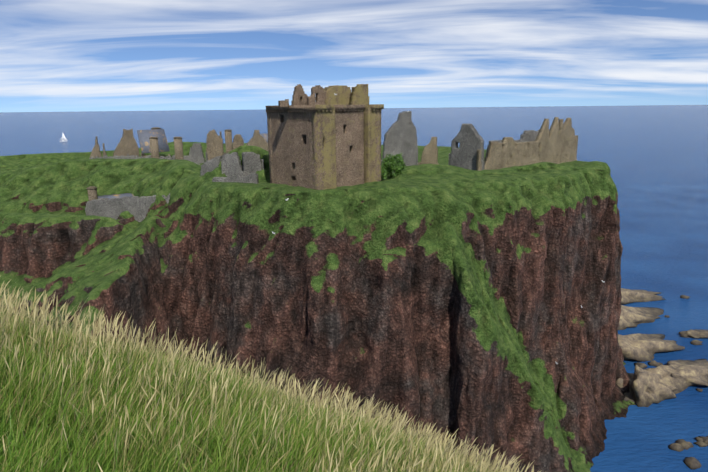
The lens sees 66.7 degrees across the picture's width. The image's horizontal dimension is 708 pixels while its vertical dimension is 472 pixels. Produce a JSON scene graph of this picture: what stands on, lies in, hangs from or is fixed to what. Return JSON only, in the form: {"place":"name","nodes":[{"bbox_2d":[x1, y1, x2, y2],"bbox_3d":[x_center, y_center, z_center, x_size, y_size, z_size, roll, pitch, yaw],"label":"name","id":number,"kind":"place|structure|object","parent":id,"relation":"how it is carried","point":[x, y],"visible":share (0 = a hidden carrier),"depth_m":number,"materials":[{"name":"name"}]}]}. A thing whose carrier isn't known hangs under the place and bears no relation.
{"place":"outdoors","nodes":[
{"label":"outdoors","id":0,"kind":"place"},
{"bbox_2d":[0,142,635,471],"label":"headland","id":1,"kind":"structure","parent":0,"point":[443,295],"depth_m":89.19,"materials":[{"name":"brown stone"}]},
{"bbox_2d":[86,186,133,200],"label":"chimney","id":2,"kind":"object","parent":1,"relation":"on","point":[92,192],"depth_m":109.76,"materials":[{"name":"stone"}]},
{"bbox_2d":[97,193,132,198],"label":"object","id":3,"kind":"object","parent":1,"relation":"on","point":[115,196],"visible":0.43,"depth_m":110.31,"materials":[{"name":"grey stone"}]},
{"bbox_2d":[89,143,207,164],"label":"ruined wall","id":4,"kind":"structure","parent":1,"relation":"on","point":[196,154],"depth_m":159.04,"materials":[{"name":"stone"}]},
{"bbox_2d":[85,152,263,221],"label":"ruined wall","id":5,"kind":"structure","parent":1,"relation":"on","point":[137,207],"depth_m":103.42,"materials":[{"name":"stone"}]},
{"bbox_2d":[90,127,268,159],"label":"ruins","id":6,"kind":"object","parent":1,"relation":"on","point":[126,144],"depth_m":161.68,"materials":[{"name":"stone"}]},
{"bbox_2d":[137,129,267,153],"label":"slate range","id":7,"kind":"object","parent":6,"relation":"on","point":[144,136],"visible":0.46,"depth_m":169.17,"materials":[{"name":"grey stone"}]},
{"bbox_2d":[266,84,380,189],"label":"tower house","id":8,"kind":"structure","parent":1,"relation":"on","point":[290,142],"depth_m":90.34,"materials":[{"name":"stone"}]},
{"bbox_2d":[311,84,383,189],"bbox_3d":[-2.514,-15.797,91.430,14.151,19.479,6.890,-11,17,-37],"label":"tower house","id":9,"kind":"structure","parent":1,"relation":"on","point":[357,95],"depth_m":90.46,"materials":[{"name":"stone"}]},
{"bbox_2d":[381,152,405,179],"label":"shrubs","id":10,"kind":"object","parent":1,"relation":"on","point":[392,163],"visible":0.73,"depth_m":100.26,"materials":[{"name":"green plant"}]},
{"bbox_2d":[381,111,538,169],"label":"ruined buildings","id":11,"kind":"structure","parent":1,"relation":"on","point":[400,134],"depth_m":130.51,"materials":[{"name":"stone"}]},
{"bbox_2d":[418,117,577,170],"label":"ruined wall","id":12,"kind":"structure","parent":1,"relation":"on","point":[557,143],"depth_m":119.07,"materials":[{"name":"stone"}]},
{"bbox_2d":[0,105,707,471],"bbox_3d":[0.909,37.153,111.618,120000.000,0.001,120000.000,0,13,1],"label":"sea","id":13,"kind":"structure","parent":0,"point":[654,157],"depth_m":532.99,"materials":[{"name":"blue liquid"}]},
{"bbox_2d":[616,288,707,469],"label":"sea rocks","id":14,"kind":"object","parent":13,"relation":"in","point":[659,383],"visible":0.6,"depth_m":128.26,"materials":[{"name":"beige stone"}]},
{"bbox_2d":[0,0,707,111],"label":"sky","id":15,"kind":"structure","parent":0,"point":[56,55],"materials":[{"name":"blue"}]},
{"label":"hill","id":16,"kind":"structure","parent":0,"visible":0},
{"bbox_2d":[0,275,540,471],"bbox_3d":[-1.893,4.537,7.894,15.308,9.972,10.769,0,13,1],"label":"long grass","id":17,"kind":"structure","parent":16,"relation":"on","point":[47,445],"depth_m":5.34,"materials":[{"name":"green plant"}]}
]}

